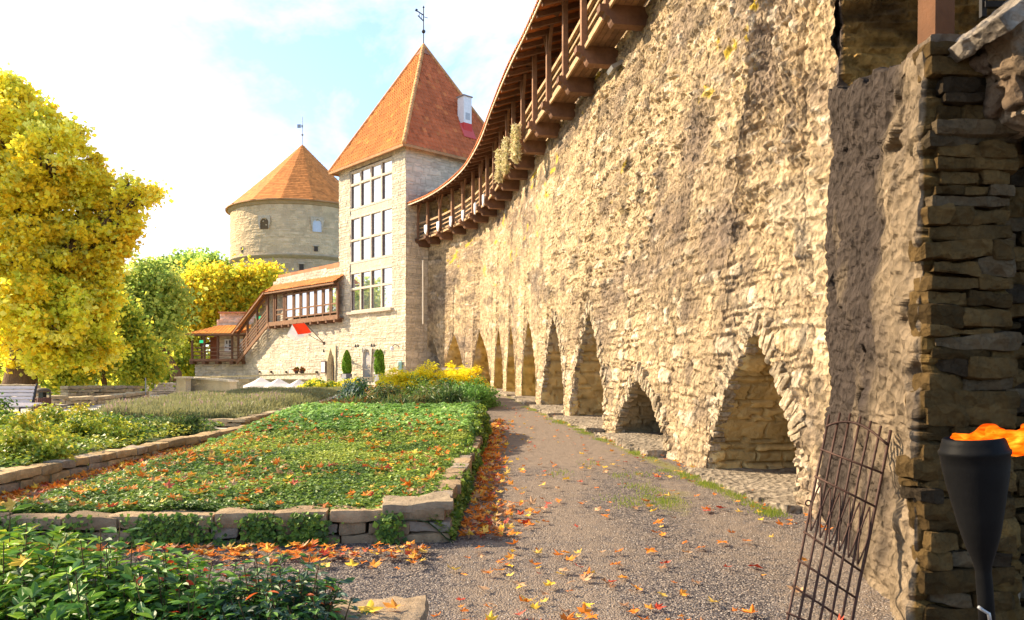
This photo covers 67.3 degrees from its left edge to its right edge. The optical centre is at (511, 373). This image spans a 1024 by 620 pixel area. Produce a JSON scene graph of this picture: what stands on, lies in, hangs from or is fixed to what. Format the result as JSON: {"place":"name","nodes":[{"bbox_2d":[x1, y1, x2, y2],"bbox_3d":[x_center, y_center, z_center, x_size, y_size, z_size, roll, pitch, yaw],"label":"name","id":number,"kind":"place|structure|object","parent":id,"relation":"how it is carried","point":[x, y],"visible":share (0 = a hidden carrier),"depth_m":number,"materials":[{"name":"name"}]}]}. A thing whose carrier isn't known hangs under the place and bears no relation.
{"place":"outdoors","nodes":[
{"label":"outdoors","id":0,"kind":"place"},
{"bbox_2d":[3,395,236,428],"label":"terrace paving","id":1,"kind":"structure","parent":0,"point":[94,407],"depth_m":23.18,"materials":[{"name":"stone"}]},
{"bbox_2d":[0,384,39,407],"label":"wall","id":2,"kind":"structure","parent":1,"relation":"on","point":[19,392],"depth_m":23.42,"materials":[{"name":"stone"}]},
{"bbox_2d":[0,383,41,413],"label":"park bench","id":3,"kind":"object","parent":1,"relation":"on","point":[23,403],"visible":0.71,"depth_m":18.73,"materials":[{"name":"wood"}]},
{"bbox_2d":[34,388,50,411],"bbox_3d":[-12.335,0.748,20.200,0.388,0.760,0.396,0,0,0],"label":"litter bin","id":4,"kind":"object","parent":1,"relation":"on","point":[43,398],"visible":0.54,"depth_m":20.06,"materials":[{"name":"metal"}]},
{"bbox_2d":[47,395,94,408],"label":"wall","id":5,"kind":"structure","parent":1,"relation":"on","point":[67,401],"depth_m":23.23,"materials":[{"name":"stone"}]},
{"bbox_2d":[0,62,173,392],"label":"maple tree","id":6,"kind":"object","parent":1,"relation":"on","point":[62,300],"visible":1,"depth_m":30.82,"materials":[{"name":"yellow plant"}]},
{"bbox_2d":[0,286,182,394],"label":"young tree","id":7,"kind":"object","parent":1,"relation":"on","point":[140,365],"visible":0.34,"depth_m":38.54,"materials":[{"name":"green plant"}]},
{"bbox_2d":[60,385,143,396],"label":"wall","id":8,"kind":"structure","parent":1,"relation":"on","point":[88,390],"depth_m":29.73,"materials":[{"name":"stone"}]},
{"bbox_2d":[80,391,149,404],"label":"wall","id":9,"kind":"structure","parent":1,"relation":"on","point":[101,399],"depth_m":26.77,"materials":[{"name":"stone"}]},
{"bbox_2d":[146,382,175,394],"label":"wall","id":10,"kind":"structure","parent":1,"relation":"on","point":[169,388],"depth_m":44.73,"materials":[{"name":"stone"}]},
{"bbox_2d":[117,252,208,380],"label":"leaning tree","id":11,"kind":"object","parent":1,"relation":"on","point":[165,298],"visible":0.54,"depth_m":51.31,"materials":[{"name":"green plant"}]},
{"bbox_2d":[174,376,238,393],"bbox_3d":[-15.617,0.922,38.403,6.212,1.555,1.671,0,0,43],"label":"stair enclosure","id":12,"kind":"object","parent":1,"relation":"on","point":[187,383],"visible":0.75,"depth_m":38.34,"materials":[{"name":"stone"}]},
{"bbox_2d":[243,377,270,387],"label":"parasol","id":13,"kind":"object","parent":1,"relation":"on","point":[261,382],"visible":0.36,"depth_m":43.07,"materials":[{"name":"fabric"}]},
{"bbox_2d":[204,373,315,388],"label":"terrace wall","id":14,"kind":"structure","parent":1,"relation":"on","point":[241,383],"depth_m":50.56,"materials":[{"name":"stone"}]},
{"bbox_2d":[263,378,288,387],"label":"parasol","id":15,"kind":"object","parent":1,"relation":"on","point":[278,382],"visible":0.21,"depth_m":42.64,"materials":[{"name":"fabric"}]},
{"bbox_2d":[286,379,303,387],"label":"parasol","id":16,"kind":"object","parent":1,"relation":"on","point":[296,383],"visible":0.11,"depth_m":42.21,"materials":[{"name":"fabric"}]},
{"bbox_2d":[0,0,536,353],"label":"sky","id":17,"kind":"structure","parent":0,"point":[205,98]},
{"bbox_2d":[2,391,895,619],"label":"gravel path","id":18,"kind":"structure","parent":0,"point":[565,454],"depth_m":6.27,"materials":[{"name":"gravel"}]},
{"bbox_2d":[0,504,101,619],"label":"shrub","id":19,"kind":"object","parent":18,"relation":"on","point":[9,547],"visible":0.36,"depth_m":3.93,"materials":[{"name":"green plant"}]},
{"bbox_2d":[0,524,217,619],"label":"shrub","id":20,"kind":"object","parent":18,"relation":"on","point":[79,601],"visible":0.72,"depth_m":3.69,"materials":[{"name":"green plant"}]},
{"bbox_2d":[7,552,31,566],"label":"fallen leaf","id":21,"kind":"object","parent":20,"relation":"on","point":[21,561],"visible":1,"depth_m":3.68,"materials":[{"name":"plant"}]},
{"bbox_2d":[136,407,217,437],"bbox_3d":[-6.540,0.976,14.947,2.024,0.688,2.044,0,0,-45],"label":"creeping juniper","id":22,"kind":"object","parent":18,"relation":"on","point":[192,419],"visible":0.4,"depth_m":14.78,"materials":[{"name":"green plant"}]},
{"bbox_2d":[103,548,270,619],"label":"shrub","id":23,"kind":"object","parent":18,"relation":"on","point":[193,599],"visible":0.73,"depth_m":3.66,"materials":[{"name":"green plant"}]},
{"bbox_2d":[0,505,451,549],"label":"garden wall","id":24,"kind":"structure","parent":18,"relation":"on","point":[353,528],"depth_m":6.63,"materials":[{"name":"stone"}]},
{"bbox_2d":[2,497,15,510],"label":"fallen leaf","id":25,"kind":"object","parent":24,"relation":"on","point":[10,503],"visible":0.96,"depth_m":6.57,"materials":[{"name":"plant"}]},
{"bbox_2d":[382,492,453,514],"bbox_3d":[-0.859,1.175,6.944,0.632,0.132,0.519,0,0,-11],"label":"corner stone","id":26,"kind":"object","parent":24,"relation":"on","point":[410,504],"visible":0.95,"depth_m":6.75,"materials":[{"name":"stone"}]},
{"bbox_2d":[0,401,492,550],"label":"ivy bed","id":27,"kind":"object","parent":18,"relation":"on","point":[336,486],"visible":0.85,"depth_m":8.46,"materials":[{"name":"green plant"}]},
{"bbox_2d":[156,393,343,427],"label":"garden wall","id":28,"kind":"structure","parent":18,"relation":"on","point":[230,422],"depth_m":17.22,"materials":[{"name":"stone"}]},
{"bbox_2d":[94,386,341,418],"bbox_3d":[-8.651,0.791,24.721,5.134,0.606,14.717,0,0,0],"label":"lavender","id":29,"kind":"object","parent":28,"relation":"on","point":[236,403],"visible":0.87,"depth_m":20.23,"materials":[{"name":"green plant"}]},
{"bbox_2d":[201,552,355,619],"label":"shrub","id":30,"kind":"object","parent":18,"relation":"on","point":[267,582],"visible":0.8,"depth_m":3.72,"materials":[{"name":"green plant"}]},
{"bbox_2d":[251,571,371,619],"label":"shrub","id":31,"kind":"object","parent":18,"relation":"on","point":[318,612],"visible":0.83,"depth_m":3.66,"materials":[{"name":"green plant"}]},
{"bbox_2d":[345,559,358,566],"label":"fallen leaf","id":32,"kind":"object","parent":18,"relation":"on","point":[351,563],"visible":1,"depth_m":5.71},
{"bbox_2d":[317,389,390,403],"bbox_3d":[-3.880,0.814,18.532,2.154,0.934,2.322,0,0,0],"label":"juniper","id":33,"kind":"object","parent":18,"relation":"on","point":[360,398],"visible":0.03,"depth_m":18.47,"materials":[{"name":"green plant"}]},
{"bbox_2d":[368,559,381,566],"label":"fallen leaf","id":34,"kind":"object","parent":18,"relation":"on","point":[373,563],"visible":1,"depth_m":5.71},
{"bbox_2d":[331,595,428,619],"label":"corner stone","id":35,"kind":"object","parent":18,"relation":"on","point":[414,608],"visible":0.69,"depth_m":3.98,"materials":[{"name":"stone"}]},
{"bbox_2d":[357,599,383,614],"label":"fallen leaf","id":36,"kind":"object","parent":35,"relation":"on","point":[370,607],"visible":1,"depth_m":3.89,"materials":[{"name":"plant"}]},
{"bbox_2d":[382,598,402,608],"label":"fallen leaf","id":37,"kind":"object","parent":35,"relation":"on","point":[393,604],"visible":1,"depth_m":3.96,"materials":[{"name":"plant"}]},
{"bbox_2d":[354,378,410,402],"bbox_3d":[-3.480,0.644,21.483,2.133,1.030,2.478,0,0,0],"label":"juniper","id":38,"kind":"object","parent":18,"relation":"on","point":[386,390],"visible":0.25,"depth_m":21.12,"materials":[{"name":"green plant"}]},
{"bbox_2d":[374,365,419,393],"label":"yellow hedge","id":39,"kind":"object","parent":18,"relation":"on","point":[398,379],"visible":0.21,"depth_m":27.47,"materials":[{"name":"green plant"}]},
{"bbox_2d":[363,389,439,404],"bbox_3d":[-2.647,0.831,18.329,2.379,0.938,2.407,0,0,0],"label":"juniper","id":40,"kind":"object","parent":18,"relation":"on","point":[401,398],"visible":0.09,"depth_m":18.20,"materials":[{"name":"green plant"}]},
{"bbox_2d":[0,400,832,619],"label":"fallen leaves","id":41,"kind":"object","parent":18,"relation":"on","point":[486,455],"visible":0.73,"depth_m":8.69,"materials":[{"name":"orange plant"}]},
{"bbox_2d":[404,359,456,387],"bbox_3d":[-3.037,0.220,28.368,2.589,1.530,2.735,0,0,0],"label":"yellow hedge","id":42,"kind":"object","parent":18,"relation":"on","point":[426,372],"visible":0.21,"depth_m":27.91,"materials":[{"name":"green plant"}]},
{"bbox_2d":[397,369,463,394],"bbox_3d":[-2.614,0.438,24.892,2.783,1.271,2.842,0,0,0],"label":"bush","id":43,"kind":"object","parent":18,"relation":"on","point":[418,379],"visible":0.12,"depth_m":24.57,"materials":[{"name":"green plant"}]},
{"bbox_2d":[407,375,464,399],"bbox_3d":[-2.118,0.596,21.220,2.204,1.120,2.912,0,0,0],"label":"bush","id":44,"kind":"object","parent":18,"relation":"on","point":[431,387],"visible":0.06,"depth_m":20.83,"materials":[{"name":"green plant"}]},
{"bbox_2d":[409,384,490,416],"bbox_3d":[-1.586,0.757,18.520,2.236,1.052,2.179,0,0,0],"label":"juniper","id":45,"kind":"object","parent":18,"relation":"on","point":[452,396],"visible":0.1,"depth_m":18.32,"materials":[{"name":"green plant"}]},
{"bbox_2d":[431,426,482,516],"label":"garden wall","id":46,"kind":"structure","parent":18,"relation":"on","point":[456,484],"depth_m":8.87,"materials":[{"name":"stone"}]},
{"bbox_2d":[440,361,491,387],"bbox_3d":[-1.922,0.246,28.486,2.496,1.470,2.702,0,0,0],"label":"bush","id":47,"kind":"object","parent":18,"relation":"on","point":[463,374],"visible":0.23,"depth_m":28.09,"materials":[{"name":"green plant"}]},
{"bbox_2d":[485,611,498,619],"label":"fallen leaf","id":48,"kind":"object","parent":18,"relation":"on","point":[490,617],"visible":0.96,"depth_m":4.64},
{"bbox_2d":[559,611,578,619],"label":"fallen leaf","id":49,"kind":"object","parent":18,"relation":"on","point":[565,617],"visible":1,"depth_m":4.64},
{"bbox_2d":[577,603,591,615],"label":"fallen leaf","id":50,"kind":"object","parent":18,"relation":"on","point":[583,609],"visible":1,"depth_m":4.78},
{"bbox_2d":[579,572,592,580],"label":"fallen leaf","id":51,"kind":"object","parent":18,"relation":"on","point":[584,578],"visible":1,"depth_m":5.50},
{"bbox_2d":[520,406,792,517],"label":"grass tufts","id":52,"kind":"object","parent":18,"relation":"on","point":[753,503],"visible":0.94,"depth_m":9.03,"materials":[{"name":"green plant"}]},
{"bbox_2d":[740,604,757,612],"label":"fallen leaf","id":53,"kind":"object","parent":18,"relation":"on","point":[752,609],"visible":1,"depth_m":4.79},
{"bbox_2d":[786,412,891,619],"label":"iron grille","id":54,"kind":"object","parent":18,"relation":"on","point":[832,504],"visible":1,"depth_m":4.86,"materials":[{"name":"metal"}]},
{"bbox_2d":[817,34,1023,619],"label":"stone pier","id":55,"kind":"structure","parent":18,"relation":"on","point":[923,343],"depth_m":4.48,"materials":[{"name":"stone"}]},
{"bbox_2d":[918,0,954,43],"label":"roof post","id":56,"kind":"object","parent":55,"relation":"on","point":[936,16],"depth_m":4.64,"materials":[{"name":"wood"}]},
{"bbox_2d":[946,0,1023,138],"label":"stair parapet","id":57,"kind":"structure","parent":55,"relation":"on","point":[995,39],"depth_m":4.24,"materials":[{"name":"stone"}]},
{"bbox_2d":[938,436,1011,619],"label":"garden torch","id":58,"kind":"object","parent":18,"relation":"on","point":[976,474],"visible":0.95,"depth_m":1.43,"materials":[{"name":"black metal"}]},
{"bbox_2d":[950,424,1023,455],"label":"flame","id":59,"kind":"object","parent":58,"relation":"attached to","point":[1015,440],"visible":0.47,"depth_m":1.45,"materials":[{"name":"orange"}]},
{"bbox_3d":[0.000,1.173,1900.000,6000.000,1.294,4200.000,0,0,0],"label":"ground","id":60,"kind":"structure","parent":0,"visible":0},
{"bbox_2d":[0,335,208,391],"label":"background tree","id":61,"kind":"object","parent":60,"relation":"on","point":[186,368],"visible":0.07,"depth_m":66.36,"materials":[{"name":"green plant"}]},
{"bbox_2d":[0,410,224,468],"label":"ground cover","id":62,"kind":"object","parent":60,"relation":"on","point":[84,445],"visible":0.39,"depth_m":12.54,"materials":[{"name":"green plant"}]},
{"bbox_2d":[0,392,17,414],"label":"shrub","id":63,"kind":"object","parent":62,"relation":"on","point":[5,403],"visible":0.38,"depth_m":15.19,"materials":[{"name":"green plant"}]},
{"bbox_2d":[0,405,84,453],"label":"shrub","id":64,"kind":"object","parent":62,"relation":"on","point":[21,419],"visible":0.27,"depth_m":11.63,"materials":[{"name":"green plant"}]},
{"bbox_2d":[0,420,88,465],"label":"shrub","id":65,"kind":"object","parent":62,"relation":"on","point":[28,443],"visible":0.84,"depth_m":10.10,"materials":[{"name":"green plant"}]},
{"bbox_2d":[24,400,108,434],"bbox_3d":[-8.149,0.850,14.314,1.880,0.742,1.469,0,0,18],"label":"shrub","id":66,"kind":"object","parent":62,"relation":"on","point":[51,411],"visible":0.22,"depth_m":14.01,"materials":[{"name":"green plant"}]},
{"bbox_2d":[52,409,152,448],"bbox_3d":[-6.963,0.920,13.012,1.589,0.655,1.335,0,0,0],"label":"shrub","id":67,"kind":"object","parent":62,"relation":"on","point":[112,428],"visible":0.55,"depth_m":12.79,"materials":[{"name":"green plant"}]},
{"bbox_2d":[0,425,242,497],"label":"garden wall","id":68,"kind":"structure","parent":60,"relation":"on","point":[21,477],"depth_m":10.51,"materials":[{"name":"stone"}]},
{"bbox_2d":[157,242,231,273],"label":"green tree","id":69,"kind":"object","parent":60,"relation":"on","point":[203,256],"visible":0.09,"depth_m":89.66,"materials":[{"name":"green plant"}]},
{"bbox_2d":[185,324,256,378],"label":"corner porch","id":70,"kind":"object","parent":60,"relation":"on","point":[220,362],"visible":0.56,"depth_m":61.29,"materials":[{"name":"wood"}]},
{"bbox_2d":[210,337,219,358],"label":"door","id":71,"kind":"structure","parent":70,"relation":"in","point":[213,340],"depth_m":62.12,"materials":[{"name":"wood"}]},
{"bbox_2d":[224,339,230,350],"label":"window","id":72,"kind":"structure","parent":70,"relation":"attached to","point":[227,342],"depth_m":61.95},
{"bbox_2d":[214,312,255,336],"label":"roof","id":73,"kind":"structure","parent":70,"relation":"on","point":[230,318],"depth_m":62.57,"materials":[{"name":"tile"}]},
{"bbox_2d":[169,248,292,358],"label":"yellow tree","id":74,"kind":"object","parent":60,"relation":"on","point":[240,287],"visible":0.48,"depth_m":68.63,"materials":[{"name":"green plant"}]},
{"bbox_2d":[225,116,338,358],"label":"round tower","id":75,"kind":"structure","parent":60,"relation":"on","point":[286,211],"depth_m":81.15,"materials":[{"name":"stone"}]},
{"bbox_2d":[260,219,267,228],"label":"window","id":76,"kind":"structure","parent":75,"relation":"in","point":[262,224],"depth_m":80.45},
{"bbox_2d":[313,219,321,231],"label":"window","id":77,"kind":"structure","parent":75,"relation":"in","point":[317,226],"depth_m":81.04,"materials":[{"name":"glass"}]},
{"bbox_2d":[243,262,338,382],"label":"curtain wall","id":78,"kind":"structure","parent":60,"relation":"on","point":[286,354],"depth_m":54.44,"materials":[{"name":"stone"}]},
{"bbox_2d":[230,274,343,363],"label":"covered walk","id":79,"kind":"structure","parent":78,"relation":"attached to","point":[315,302],"depth_m":53.27,"materials":[{"name":"wood"}]},
{"bbox_2d":[285,293,292,318],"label":"window","id":80,"kind":"structure","parent":79,"relation":"in","point":[289,297],"depth_m":53.99,"materials":[{"name":"white glass"}]},
{"bbox_2d":[294,292,299,317],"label":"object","id":81,"kind":"structure","parent":79,"relation":"in","point":[296,295],"depth_m":53.08,"materials":[{"name":"white glass"}]},
{"bbox_2d":[301,291,306,316],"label":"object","id":82,"kind":"structure","parent":79,"relation":"in","point":[303,294],"depth_m":52.33,"materials":[{"name":"white glass"}]},
{"bbox_2d":[308,290,313,315],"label":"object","id":83,"kind":"structure","parent":79,"relation":"in","point":[310,293],"depth_m":51.58,"materials":[{"name":"white glass"}]},
{"bbox_2d":[315,288,321,314],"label":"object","id":84,"kind":"structure","parent":79,"relation":"in","point":[318,305],"depth_m":50.76,"materials":[{"name":"white glass"}]},
{"bbox_2d":[323,287,329,313],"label":"window","id":85,"kind":"structure","parent":79,"relation":"in","point":[326,291],"depth_m":50.06,"materials":[{"name":"white glass"}]},
{"bbox_2d":[331,286,336,312],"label":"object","id":86,"kind":"structure","parent":79,"relation":"in","point":[333,289],"depth_m":49.29,"materials":[{"name":"clear glass"}]},
{"bbox_2d":[287,323,324,344],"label":"flag","id":87,"kind":"object","parent":78,"relation":"attached to","point":[301,329],"visible":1,"depth_m":47.75,"materials":[{"name":"fabric"}]},
{"bbox_2d":[321,361,325,372],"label":"notice board","id":88,"kind":"object","parent":78,"relation":"attached to","point":[323,366],"visible":1,"depth_m":50.91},
{"bbox_2d":[297,377,338,387],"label":"shrub","id":89,"kind":"object","parent":60,"relation":"on","point":[316,383],"visible":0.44,"depth_m":32.93,"materials":[{"name":"yellow plant"}]},
{"bbox_2d":[334,376,361,387],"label":"shrub","id":90,"kind":"object","parent":60,"relation":"on","point":[340,383],"visible":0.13,"depth_m":33.62,"materials":[{"name":"yellow plant"}]},
{"bbox_2d":[332,374,373,399],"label":"bush","id":91,"kind":"object","parent":60,"relation":"on","point":[354,387],"visible":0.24,"depth_m":22.37,"materials":[{"name":"green plant"}]},
{"bbox_2d":[328,6,484,380],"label":"square tower","id":92,"kind":"structure","parent":60,"relation":"on","point":[416,135],"depth_m":46.43,"materials":[{"name":"stone"}]},
{"bbox_2d":[365,350,369,376],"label":"door leaf","id":93,"kind":"structure","parent":92,"relation":"in","point":[367,354],"depth_m":47.10,"materials":[{"name":"wood"}]},
{"bbox_2d":[350,157,391,211],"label":"window frame","id":94,"kind":"structure","parent":92,"relation":"in","point":[371,184],"depth_m":46.85,"materials":[{"name":"wood"}]},
{"bbox_2d":[350,206,391,264],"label":"window frame","id":95,"kind":"structure","parent":92,"relation":"in","point":[365,246],"depth_m":46.86,"materials":[{"name":"wood"}]},
{"bbox_2d":[350,265,392,311],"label":"window frame","id":96,"kind":"structure","parent":92,"relation":"in","point":[378,283],"depth_m":46.85,"materials":[{"name":"wood"}]},
{"bbox_2d":[422,260,423,323],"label":"rain pipe","id":97,"kind":"object","parent":92,"relation":"attached to","point":[422,291],"visible":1,"depth_m":42.87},
{"bbox_2d":[436,374,505,408],"bbox_3d":[-1.410,0.550,24.057,2.461,1.082,3.133,0,0,23],"label":"bush","id":98,"kind":"object","parent":60,"relation":"on","point":[482,392],"visible":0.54,"depth_m":23.34,"materials":[{"name":"green plant"}]},
{"bbox_2d":[427,0,837,522],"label":"fortress wall","id":99,"kind":"structure","parent":60,"relation":"on","point":[638,262],"depth_m":12.77,"materials":[{"name":"stone"}]},
{"bbox_2d":[407,0,647,247],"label":"wooden gallery","id":100,"kind":"object","parent":99,"relation":"attached to","point":[552,28],"visible":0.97,"depth_m":23.84,"materials":[{"name":"wood"}]},
{"bbox_2d":[493,148,504,183],"bbox_3d":[-0.485,-7.985,29.575,0.516,1.388,0.969,0,0,0],"label":"straw bundle","id":101,"kind":"object","parent":100,"relation":"hanging from","point":[498,176],"visible":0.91,"depth_m":29.36,"materials":[{"name":"plant"}]},
{"bbox_2d":[499,136,512,173],"bbox_3d":[-0.208,-7.886,27.811,0.492,1.400,0.946,0,0,-12],"label":"straw bundle","id":102,"kind":"object","parent":100,"relation":"hanging from","point":[505,154],"visible":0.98,"depth_m":27.62,"materials":[{"name":"plant"}]},
{"bbox_2d":[509,122,522,163],"bbox_3d":[0.129,-7.716,25.723,0.470,1.426,0.952,0,0,-14],"label":"straw bundle","id":103,"kind":"object","parent":100,"relation":"hanging from","point":[515,135],"visible":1,"depth_m":25.53,"materials":[{"name":"plant"}]},
{"bbox_2d":[607,59,622,74],"bbox_3d":[2.636,-7.177,18.035,0.753,0.232,0.420,0,0,-9],"label":"floodlight","id":104,"kind":"object","parent":99,"relation":"attached to","point":[616,66],"visible":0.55,"depth_m":17.86,"materials":[{"name":"grey metal"}]},
{"bbox_2d":[833,0,1005,85],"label":"return wall","id":105,"kind":"structure","parent":60,"relation":"on","point":[871,35],"depth_m":8.40,"materials":[{"name":"stone"}]},
{"bbox_2d":[997,136,1023,609],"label":"vault wall","id":106,"kind":"structure","parent":60,"relation":"on","point":[1015,207],"depth_m":4.83,"materials":[{"name":"stone"}]},
{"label":"forecourt paving","id":107,"kind":"structure","parent":0,"visible":0},
{"bbox_2d":[340,377,373,381],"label":"round steps","id":108,"kind":"structure","parent":107,"relation":"on","point":[371,379],"depth_m":45.91,"materials":[{"name":"stone"}]},
{"bbox_2d":[341,374,351,381],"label":"planter","id":109,"kind":"object","parent":108,"relation":"on","point":[344,376],"visible":0.71,"depth_m":47.12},
{"bbox_2d":[341,350,351,373],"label":"thuja","id":110,"kind":"object","parent":109,"relation":"in","point":[346,365],"visible":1,"depth_m":47.23,"materials":[{"name":"green plant"}]},
{"bbox_2d":[374,374,384,381],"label":"planter","id":111,"kind":"object","parent":107,"relation":"on","point":[376,375],"visible":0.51,"depth_m":44.31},
{"bbox_2d":[373,349,384,373],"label":"thuja","id":112,"kind":"object","parent":111,"relation":"in","point":[379,360],"visible":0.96,"depth_m":44.42,"materials":[{"name":"green plant"}]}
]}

